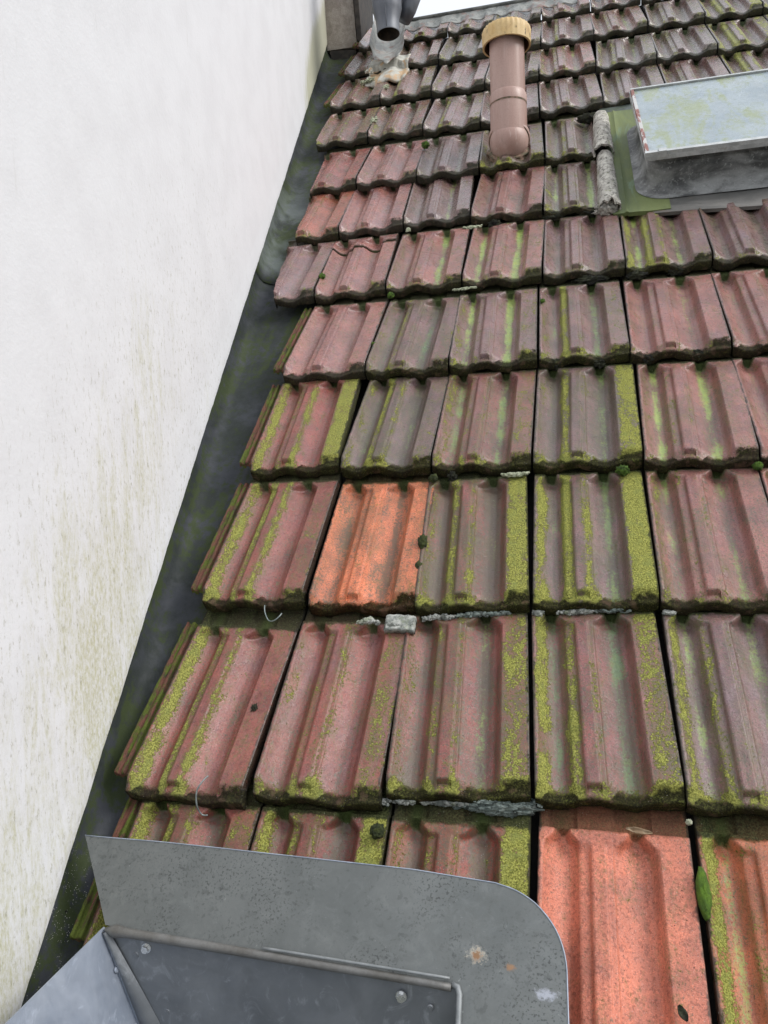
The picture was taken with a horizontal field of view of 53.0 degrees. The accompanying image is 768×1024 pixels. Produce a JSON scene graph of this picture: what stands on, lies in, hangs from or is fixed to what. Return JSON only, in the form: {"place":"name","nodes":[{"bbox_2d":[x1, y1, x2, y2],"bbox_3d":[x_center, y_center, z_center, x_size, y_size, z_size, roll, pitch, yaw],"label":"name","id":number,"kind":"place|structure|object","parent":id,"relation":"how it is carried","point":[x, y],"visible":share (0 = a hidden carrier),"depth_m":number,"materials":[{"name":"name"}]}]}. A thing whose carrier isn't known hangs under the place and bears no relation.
{"place":"outdoors","nodes":[
{"label":"outdoors","id":0,"kind":"place"},
{"bbox_2d":[373,0,639,20],"label":"sky","id":1,"kind":"structure","parent":0,"point":[425,7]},
{"label":"ground","id":2,"kind":"structure","parent":0,"visible":0},
{"bbox_2d":[0,0,326,1023],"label":"neighbour wall","id":3,"kind":"structure","parent":2,"relation":"on","point":[146,148],"depth_m":1.27,"materials":[{"name":"paint"}]},
{"bbox_2d":[21,47,364,1006],"bbox_3d":[-0.259,-0.595,2.130,0.617,4.450,0.091,-1,-42,13],"label":"wall flashing","id":4,"kind":"object","parent":3,"relation":"attached to","point":[249,377],"depth_m":1.68,"materials":[{"name":"metal"}]},
{"bbox_2d":[325,0,372,59],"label":"eave end","id":5,"kind":"object","parent":3,"relation":"attached to","point":[349,23],"visible":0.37,"depth_m":3.48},
{"bbox_2d":[372,0,419,40],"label":"downpipe","id":6,"kind":"object","parent":3,"relation":"attached to","point":[389,15],"visible":1,"depth_m":3.08,"materials":[{"name":"grey metal"}]},
{"bbox_2d":[259,5,729,1023],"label":"house roof body","id":7,"kind":"structure","parent":2,"relation":"on","point":[535,817],"depth_m":1.33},
{"bbox_2d":[70,776,264,945],"bbox_3d":[-0.309,0.514,1.134,0.230,0.030,0.268,-1,41,14],"label":"clay tile","id":8,"kind":"object","parent":7,"relation":"on","point":[172,821],"visible":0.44,"depth_m":1.16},
{"bbox_2d":[195,775,208,815],"bbox_3d":[-0.271,0.428,1.157,0.024,0.058,0.011,-5,4,-43],"label":"wire hook","id":9,"kind":"object","parent":8,"relation":"attached to","point":[207,776],"visible":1,"depth_m":1.15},
{"bbox_2d":[114,607,306,809],"bbox_3d":[-0.286,0.315,1.313,0.230,0.045,0.377,0,42,15],"label":"clay tile","id":10,"kind":"object","parent":8,"relation":"on","point":[199,721],"visible":0.97,"depth_m":1.28,"materials":[{"name":"tile"}]},
{"bbox_2d":[191,473,342,612],"bbox_3d":[-0.225,0.044,1.540,0.230,0.045,0.376,-1,42,14],"label":"clay tile","id":11,"kind":"object","parent":10,"relation":"on","point":[266,545],"visible":0.94,"depth_m":1.50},
{"bbox_2d":[240,379,362,480],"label":"clay tile","id":12,"kind":"object","parent":11,"relation":"on","point":[302,429],"visible":0.89,"depth_m":1.72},
{"bbox_2d":[273,294,391,385],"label":"clay tile","id":13,"kind":"object","parent":12,"relation":"on","point":[331,343],"visible":0.92,"depth_m":1.93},
{"bbox_2d":[315,232,401,304],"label":"clay tile","id":14,"kind":"object","parent":13,"relation":"on","point":[359,268],"visible":0.98,"depth_m":2.15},
{"bbox_2d":[339,183,412,240],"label":"clay tile","id":15,"kind":"object","parent":14,"relation":"on","point":[378,211],"visible":0.82,"depth_m":2.35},
{"bbox_2d":[356,136,427,191],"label":"clay tile","id":16,"kind":"object","parent":15,"relation":"on","point":[393,163],"visible":0.94,"depth_m":2.55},
{"bbox_2d":[368,96,432,144],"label":"clay tile","id":17,"kind":"object","parent":16,"relation":"on","point":[403,120],"visible":1,"depth_m":2.79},
{"bbox_2d":[380,64,437,105],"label":"clay tile","id":18,"kind":"object","parent":17,"relation":"on","point":[414,84],"visible":0.84,"depth_m":2.98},
{"bbox_2d":[365,54,410,88],"bbox_3d":[0.017,-1.816,3.154,0.175,0.242,0.057,-1,-42,13],"label":"sealant patch","id":19,"kind":"object","parent":18,"relation":"attached to","point":[396,70],"visible":0.86,"depth_m":3.15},
{"bbox_2d":[399,38,444,68],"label":"clay tile","id":20,"kind":"object","parent":18,"relation":"on","point":[424,53],"visible":0.79,"depth_m":3.23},
{"bbox_2d":[404,23,448,45],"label":"clay tile","id":21,"kind":"object","parent":20,"relation":"on","point":[428,34],"visible":0.49,"depth_m":3.37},
{"bbox_2d":[5,835,568,1023],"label":"hatch surround","id":22,"kind":"object","parent":7,"relation":"attached to","point":[195,934],"visible":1,"depth_m":0.98,"materials":[{"name":"metal"}]},
{"bbox_2d":[274,240,337,307],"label":"clay tile","id":23,"kind":"object","parent":7,"relation":"on","point":[302,268],"visible":0.94,"depth_m":2.18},
{"bbox_2d":[295,191,353,245],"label":"clay tile","id":24,"kind":"object","parent":23,"relation":"on","point":[321,219],"visible":0.91,"depth_m":2.38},
{"bbox_2d":[310,144,373,198],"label":"clay tile","id":25,"kind":"object","parent":24,"relation":"on","point":[340,169],"visible":0.97,"depth_m":2.61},
{"bbox_2d":[316,104,382,151],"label":"clay tile","id":26,"kind":"object","parent":25,"relation":"on","point":[348,128],"visible":0.92,"depth_m":2.83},
{"bbox_2d":[323,76,384,113],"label":"clay tile","id":27,"kind":"object","parent":26,"relation":"on","point":[347,94],"visible":0.74,"depth_m":3.02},
{"bbox_2d":[338,50,385,80],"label":"clay tile","id":28,"kind":"object","parent":27,"relation":"on","point":[354,67],"visible":0.48,"depth_m":3.27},
{"bbox_2d":[352,27,405,52],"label":"clay tile","id":29,"kind":"object","parent":28,"relation":"on","point":[362,45],"visible":0.16,"depth_m":3.45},
{"bbox_2d":[369,18,404,63],"bbox_3d":[0.022,-2.038,3.262,0.167,0.515,0.086,-1,-42,13],"label":"splash sheet","id":30,"kind":"object","parent":28,"relation":"on","point":[385,52],"visible":0.52,"depth_m":3.21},
{"bbox_2d":[250,784,393,864],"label":"clay tile","id":31,"kind":"object","parent":7,"relation":"on","point":[307,830],"visible":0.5,"depth_m":1.12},
{"bbox_2d":[253,609,404,811],"bbox_3d":[-0.069,0.303,1.268,0.197,0.045,0.376,-1,42,14],"label":"clay tile","id":32,"kind":"object","parent":31,"relation":"on","point":[327,742],"visible":0.87,"depth_m":1.22,"materials":[{"name":"tile"}]},
{"bbox_2d":[356,616,380,625],"bbox_3d":[-0.027,0.188,1.335,0.045,0.018,0.012,-1,-42,13],"label":"mortar crust","id":33,"kind":"object","parent":32,"relation":"on","point":[369,620],"visible":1,"depth_m":1.33},
{"bbox_2d":[308,473,434,617],"bbox_3d":[-0.009,0.047,1.490,0.197,0.045,0.376,-1,42,13],"label":"clay tile","id":34,"kind":"object","parent":32,"relation":"on","point":[369,556],"visible":0.88,"depth_m":1.45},
{"bbox_2d":[340,368,449,478],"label":"clay tile","id":35,"kind":"object","parent":34,"relation":"on","point":[394,430],"visible":0.92,"depth_m":1.66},
{"bbox_2d":[365,290,460,381],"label":"clay tile","id":36,"kind":"object","parent":35,"relation":"on","point":[414,337],"visible":0.94,"depth_m":1.87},
{"bbox_2d":[386,223,470,297],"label":"clay tile","id":37,"kind":"object","parent":36,"relation":"on","point":[430,259],"visible":0.94,"depth_m":2.10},
{"bbox_2d":[404,175,474,232],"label":"clay tile","id":38,"kind":"object","parent":37,"relation":"on","point":[443,202],"visible":0.84,"depth_m":2.30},
{"bbox_2d":[417,128,483,183],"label":"clay tile","id":39,"kind":"object","parent":38,"relation":"on","point":[451,155],"visible":0.97,"depth_m":2.51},
{"bbox_2d":[423,90,486,137],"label":"clay tile","id":40,"kind":"object","parent":39,"relation":"on","point":[458,113],"visible":0.98,"depth_m":2.73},
{"bbox_2d":[431,57,489,97],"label":"clay tile","id":41,"kind":"object","parent":40,"relation":"on","point":[463,77],"visible":0.94,"depth_m":2.95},
{"bbox_2d":[439,32,487,65],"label":"clay tile","id":42,"kind":"object","parent":41,"relation":"on","point":[466,46],"visible":0.8,"depth_m":3.16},
{"bbox_2d":[448,15,495,37],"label":"clay tile","id":43,"kind":"object","parent":42,"relation":"on","point":[469,25],"visible":0.5,"depth_m":3.33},
{"bbox_2d":[384,614,416,634],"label":"mortar block","id":44,"kind":"structure","parent":32,"relation":"on","point":[399,623],"depth_m":1.32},
{"bbox_2d":[370,823,384,839],"bbox_3d":[-0.010,0.450,1.087,0.022,0.018,0.024,-1,48,13],"label":"moss cushion","id":45,"kind":"object","parent":31,"relation":"on","point":[377,830],"visible":1,"depth_m":1.08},
{"bbox_2d":[385,796,531,897],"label":"clay tile","id":46,"kind":"object","parent":7,"relation":"on","point":[461,842],"visible":0.45,"depth_m":1.07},
{"bbox_2d":[386,798,415,805],"bbox_3d":[0.024,0.421,1.122,0.048,0.012,0.012,-1,3,15],"label":"mortar crust","id":47,"kind":"object","parent":46,"relation":"on","point":[405,802],"visible":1,"depth_m":1.12},
{"bbox_2d":[419,800,468,806],"bbox_3d":[0.091,0.419,1.109,0.081,0.012,0.013,-4,48,12],"label":"mortar crust","id":48,"kind":"object","parent":46,"relation":"on","point":[445,803],"visible":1,"depth_m":1.10},
{"bbox_2d":[386,612,531,804],"bbox_3d":[0.128,0.283,1.232,0.207,0.045,0.376,-3,41,12],"label":"clay tile","id":49,"kind":"object","parent":46,"relation":"on","point":[461,728],"visible":0.9,"depth_m":1.18,"materials":[{"name":"tile"}]},
{"bbox_2d":[421,613,456,621],"bbox_3d":[0.096,0.181,1.321,0.064,0.011,0.015,-6,47,10],"label":"mortar crust","id":50,"kind":"object","parent":49,"relation":"on","point":[444,617],"visible":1,"depth_m":1.32},
{"bbox_2d":[415,471,529,616],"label":"clay tile","id":51,"kind":"object","parent":49,"relation":"on","point":[474,555],"visible":0.88,"depth_m":1.40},
{"bbox_2d":[418,534,427,548],"bbox_3d":[0.071,0.055,1.420,0.018,0.016,0.039,-1,48,13],"label":"moss cushion","id":52,"kind":"object","parent":51,"relation":"on","point":[422,541],"visible":1,"depth_m":1.41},
{"bbox_2d":[447,471,457,481],"bbox_3d":[0.138,-0.070,1.547,0.022,0.029,0.026,-1,-42,13],"label":"dirt heap","id":53,"kind":"object","parent":51,"relation":"on","point":[452,476],"visible":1,"depth_m":1.54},
{"bbox_2d":[432,368,536,476],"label":"clay tile","id":54,"kind":"object","parent":51,"relation":"on","point":[486,424],"visible":0.9,"depth_m":1.62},
{"bbox_2d":[449,284,537,375],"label":"clay tile","id":55,"kind":"object","parent":54,"relation":"on","point":[495,327],"visible":0.94,"depth_m":1.83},
{"bbox_2d":[463,213,544,291],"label":"clay tile","id":56,"kind":"object","parent":55,"relation":"on","point":[504,253],"visible":0.91,"depth_m":2.04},
{"bbox_2d":[471,166,544,225],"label":"clay tile","id":57,"kind":"object","parent":56,"relation":"on","point":[516,195],"visible":0.98,"depth_m":2.25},
{"bbox_2d":[479,119,543,175],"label":"clay tile","id":58,"kind":"object","parent":57,"relation":"on","point":[534,157],"visible":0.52,"depth_m":2.40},
{"bbox_2d":[482,16,530,162],"bbox_3d":[0.391,-1.301,2.426,0.153,0.433,0.161,-1,3,13],"label":"vent pipe","id":59,"kind":"object","parent":58,"relation":"on","point":[506,43],"visible":0.88,"depth_m":2.37,"materials":[{"name":"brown plastic"}]},
{"bbox_2d":[480,82,538,129],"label":"clay tile","id":60,"kind":"object","parent":58,"relation":"on","point":[531,90],"visible":0.34,"depth_m":2.67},
{"bbox_2d":[485,47,540,90],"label":"clay tile","id":61,"kind":"object","parent":60,"relation":"on","point":[531,58],"visible":0.3,"depth_m":2.86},
{"bbox_2d":[524,20,541,53],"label":"clay tile","id":62,"kind":"object","parent":61,"relation":"on","point":[535,35],"visible":0.26,"depth_m":3.06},
{"bbox_2d":[494,7,540,23],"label":"clay tile","id":63,"kind":"object","parent":62,"relation":"on","point":[533,15],"visible":0.34,"depth_m":3.27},
{"bbox_2d":[500,471,529,477],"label":"mortar crust","id":64,"kind":"object","parent":51,"relation":"on","point":[516,474],"visible":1,"depth_m":1.50},
{"bbox_2d":[455,611,511,617],"bbox_3d":[0.169,0.174,1.309,0.095,0.013,0.013,-5,47,10],"label":"mortar crust","id":65,"kind":"object","parent":49,"relation":"on","point":[478,614],"visible":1,"depth_m":1.31},
{"bbox_2d":[467,798,544,817],"bbox_3d":[0.170,0.416,1.093,0.114,0.035,0.033,-3,48,12],"label":"mortar lump","id":66,"kind":"object","parent":46,"relation":"on","point":[499,808],"visible":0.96,"depth_m":1.08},
{"bbox_2d":[471,800,542,809],"bbox_3d":[0.171,0.414,1.088,0.109,0.019,0.016,-3,-42,12],"label":"mortar crust","id":67,"kind":"object","parent":66,"relation":"on","point":[534,802],"visible":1,"depth_m":1.08},
{"bbox_2d":[405,0,576,31],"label":"ridge flashing","id":68,"kind":"object","parent":7,"relation":"on","point":[501,9],"visible":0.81,"depth_m":3.41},
{"bbox_2d":[537,806,711,1023],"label":"clay tile","id":69,"kind":"object","parent":7,"relation":"on","point":[617,903],"visible":0.84,"depth_m":0.97,"materials":[{"name":"tile"}]},
{"bbox_2d":[531,592,685,812],"bbox_3d":[0.331,0.274,1.189,0.198,0.045,0.377,-3,41,12],"label":"clay tile","id":70,"kind":"object","parent":69,"relation":"on","point":[604,735],"visible":0.91,"depth_m":1.14,"materials":[{"name":"tile"}]},
{"bbox_2d":[556,608,595,615],"bbox_3d":[0.322,0.166,1.276,0.072,0.013,0.012,-6,-43,10],"label":"mortar crust","id":71,"kind":"object","parent":70,"relation":"on","point":[577,612],"visible":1,"depth_m":1.27},
{"bbox_2d":[533,468,658,615],"bbox_3d":[0.375,0.032,1.401,0.201,0.045,0.376,-2,41,13],"label":"clay tile","id":72,"kind":"object","parent":70,"relation":"on","point":[592,546],"visible":0.92,"depth_m":1.35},
{"bbox_2d":[533,358,642,474],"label":"clay tile","id":73,"kind":"object","parent":72,"relation":"on","point":[586,417],"visible":0.91,"depth_m":1.57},
{"bbox_2d":[539,277,629,369],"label":"clay tile","id":74,"kind":"object","parent":73,"relation":"on","point":[584,324],"visible":0.95,"depth_m":1.78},
{"bbox_2d":[543,213,624,284],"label":"clay tile","id":75,"kind":"object","parent":74,"relation":"on","point":[577,245],"visible":0.88,"depth_m":1.99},
{"bbox_2d":[542,212,565,220],"bbox_3d":[0.475,-0.826,2.153,0.067,0.030,0.025,-1,48,13],"label":"dirt heap","id":76,"kind":"object","parent":75,"relation":"on","point":[555,217],"visible":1,"depth_m":2.15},
{"bbox_2d":[544,160,597,217],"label":"clay tile","id":77,"kind":"object","parent":75,"relation":"on","point":[570,186],"visible":0.95,"depth_m":2.23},
{"bbox_2d":[544,111,595,166],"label":"clay tile","id":78,"kind":"object","parent":77,"relation":"on","point":[568,137],"visible":0.94,"depth_m":2.43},
{"bbox_2d":[538,72,602,119],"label":"clay tile","id":79,"kind":"object","parent":78,"relation":"on","point":[581,94],"visible":0.98,"depth_m":2.65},
{"bbox_2d":[539,41,595,81],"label":"clay tile","id":80,"kind":"object","parent":79,"relation":"on","point":[577,60],"visible":0.95,"depth_m":2.85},
{"bbox_2d":[541,13,592,49],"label":"clay tile","id":81,"kind":"object","parent":80,"relation":"on","point":[566,30],"visible":1,"depth_m":3.06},
{"bbox_2d":[541,0,589,22],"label":"clay tile","id":82,"kind":"object","parent":81,"relation":"on","point":[579,7],"visible":0.73,"depth_m":3.23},
{"bbox_2d":[577,112,595,124],"bbox_3d":[0.666,-1.287,2.522,0.071,0.036,0.036,-1,3,22],"label":"grime clump","id":83,"kind":"object","parent":78,"relation":"on","point":[586,118],"visible":0.87,"depth_m":2.51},
{"bbox_2d":[591,200,618,217],"bbox_3d":[0.608,-0.826,2.107,0.058,0.048,0.063,-4,3,-30],"label":"mortar lump","id":84,"kind":"object","parent":75,"relation":"on","point":[610,207],"visible":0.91,"depth_m":2.09,"materials":[{"name":"concrete"}]},
{"bbox_2d":[571,274,609,285],"bbox_3d":[0.512,-0.576,1.914,0.095,0.028,0.028,-2,3,8],"label":"dirt heap","id":85,"kind":"object","parent":74,"relation":"on","point":[589,280],"visible":1,"depth_m":1.91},
{"bbox_2d":[593,357,605,369],"bbox_3d":[0.474,-0.327,1.693,0.031,0.028,0.029,1,4,41],"label":"dirt heap","id":86,"kind":"object","parent":74,"relation":"on","point":[599,364],"visible":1,"depth_m":1.69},
{"bbox_2d":[615,465,629,476],"bbox_3d":[0.452,-0.079,1.457,0.028,0.023,0.023,-1,-42,13],"label":"moss cushion","id":87,"kind":"object","parent":72,"relation":"on","point":[623,470],"visible":1,"depth_m":1.45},
{"bbox_2d":[589,608,631,613],"bbox_3d":[0.369,0.162,1.268,0.076,0.015,0.012,1,-41,15],"label":"mortar crust","id":88,"kind":"object","parent":70,"relation":"on","point":[613,610],"visible":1,"depth_m":1.26},
{"bbox_2d":[626,827,652,833],"bbox_3d":[0.339,0.424,1.022,0.034,0.006,0.008,4,49,18],"label":"leaf scrap","id":89,"kind":"object","parent":69,"relation":"on","point":[637,830],"visible":1,"depth_m":1.02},
{"bbox_2d":[677,1004,687,1021],"bbox_3d":[0.337,0.566,0.869,0.010,0.006,0.017,-22,47,-6],"label":"leaf scrap","id":90,"kind":"object","parent":69,"relation":"on","point":[682,1013],"visible":1,"depth_m":0.87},
{"bbox_2d":[598,64,663,107],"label":"clay tile","id":91,"kind":"object","parent":7,"relation":"on","point":[616,85],"visible":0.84,"depth_m":2.65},
{"bbox_2d":[595,32,655,73],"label":"clay tile","id":92,"kind":"object","parent":91,"relation":"on","point":[636,52],"visible":0.99,"depth_m":2.81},
{"bbox_2d":[590,5,647,41],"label":"clay tile","id":93,"kind":"object","parent":92,"relation":"on","point":[631,21],"visible":0.94,"depth_m":3.02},
{"bbox_2d":[590,0,640,14],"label":"clay tile","id":94,"kind":"object","parent":93,"relation":"on","point":[597,6],"visible":1,"depth_m":3.17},
{"bbox_2d":[622,269,730,364],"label":"clay tile","id":95,"kind":"object","parent":7,"relation":"on","point":[679,317],"visible":0.94,"depth_m":1.73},
{"bbox_2d":[625,270,648,279],"bbox_3d":[0.620,-0.580,1.888,0.055,0.024,0.027,-1,-42,13],"label":"dirt heap","id":96,"kind":"object","parent":95,"relation":"on","point":[636,275],"visible":1,"depth_m":1.88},
{"bbox_2d":[619,210,711,275],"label":"clay tile","id":97,"kind":"object","parent":95,"relation":"on","point":[652,242],"visible":0.88,"depth_m":1.94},
{"bbox_2d":[666,266,684,275],"bbox_3d":[0.711,-0.587,1.872,0.068,0.026,0.027,-1,-42,13],"label":"dirt heap","id":98,"kind":"object","parent":97,"relation":"on","point":[680,272],"visible":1,"depth_m":1.87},
{"bbox_2d":[599,69,767,217],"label":"roof window","id":99,"kind":"structure","parent":7,"relation":"attached to","point":[679,147],"depth_m":2.10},
{"bbox_2d":[597,149,620,211],"bbox_3d":[0.636,-0.956,2.194,0.062,0.040,0.351,-1,47,14],"label":"edging cap","id":100,"kind":"object","parent":99,"relation":"attached to","point":[607,185],"visible":1,"depth_m":2.16,"materials":[{"name":"concrete"}]},
{"bbox_2d":[592,110,614,156],"bbox_3d":[0.675,-1.181,2.382,0.064,0.040,0.298,-1,47,14],"label":"edging cap","id":101,"kind":"object","parent":100,"relation":"on","point":[602,135],"visible":1,"depth_m":2.36,"materials":[{"name":"concrete"}]},
{"bbox_2d":[656,55,728,83],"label":"clay tile","id":102,"kind":"object","parent":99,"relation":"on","point":[682,69],"visible":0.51,"depth_m":2.63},
{"bbox_2d":[648,24,716,65],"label":"clay tile","id":103,"kind":"object","parent":102,"relation":"on","point":[693,43],"visible":0.94,"depth_m":2.75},
{"bbox_2d":[643,0,704,32],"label":"clay tile","id":104,"kind":"object","parent":103,"relation":"on","point":[661,15],"visible":0.98,"depth_m":2.96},
{"bbox_2d":[641,0,677,5],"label":"clay tile","id":105,"kind":"object","parent":104,"relation":"on","point":[649,2],"visible":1,"depth_m":3.14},
{"bbox_2d":[692,815,767,1023],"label":"clay tile","id":106,"kind":"object","parent":7,"relation":"on","point":[732,854],"visible":0.84,"depth_m":0.95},
{"bbox_2d":[695,866,711,920],"bbox_3d":[0.399,0.475,0.959,0.018,0.063,0.021,-1,-42,13],"label":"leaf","id":107,"kind":"object","parent":106,"relation":"on","point":[704,895],"visible":1,"depth_m":0.95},
{"bbox_2d":[659,594,767,818],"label":"clay tile","id":108,"kind":"object","parent":106,"relation":"on","point":[717,663],"visible":0.85,"depth_m":1.12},
{"bbox_2d":[643,455,767,616],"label":"clay tile","id":109,"kind":"object","parent":108,"relation":"on","point":[709,529],"visible":0.91,"depth_m":1.31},
{"bbox_2d":[635,357,758,472],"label":"clay tile","id":110,"kind":"object","parent":109,"relation":"on","point":[694,414],"visible":0.94,"depth_m":1.51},
{"bbox_2d":[751,461,763,470],"bbox_3d":[0.681,-0.084,1.402,0.021,0.020,0.016,-1,-42,13],"label":"moss cushion","id":111,"kind":"object","parent":109,"relation":"on","point":[758,465],"visible":1,"depth_m":1.40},
{"bbox_2d":[718,48,767,73],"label":"clay tile","id":112,"kind":"object","parent":7,"relation":"on","point":[743,61],"visible":0.6,"depth_m":2.60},
{"bbox_2d":[704,15,767,56],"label":"clay tile","id":113,"kind":"object","parent":112,"relation":"on","point":[731,36],"visible":0.94,"depth_m":2.73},
{"bbox_2d":[698,0,762,23],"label":"clay tile","id":114,"kind":"object","parent":113,"relation":"on","point":[716,11],"visible":0.94,"depth_m":2.88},
{"bbox_2d":[758,468,767,501],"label":"clay tile","id":115,"kind":"object","parent":7,"relation":"on","point":[763,473],"visible":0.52,"depth_m":1.39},
{"bbox_2d":[730,352,767,467],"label":"clay tile","id":116,"kind":"object","parent":115,"relation":"on","point":[752,374],"visible":0.73,"depth_m":1.55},
{"bbox_2d":[708,263,767,358],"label":"clay tile","id":117,"kind":"object","parent":116,"relation":"on","point":[742,292],"visible":0.93,"depth_m":1.72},
{"bbox_2d":[699,199,767,270],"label":"clay tile","id":118,"kind":"object","parent":117,"relation":"on","point":[736,236],"visible":0.75,"depth_m":1.90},
{"label":"clay tile","id":119,"kind":"object","parent":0,"visible":0},
{"bbox_2d":[760,0,767,14],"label":"clay tile","id":120,"kind":"object","parent":119,"relation":"on","point":[765,7],"visible":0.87,"depth_m":2.84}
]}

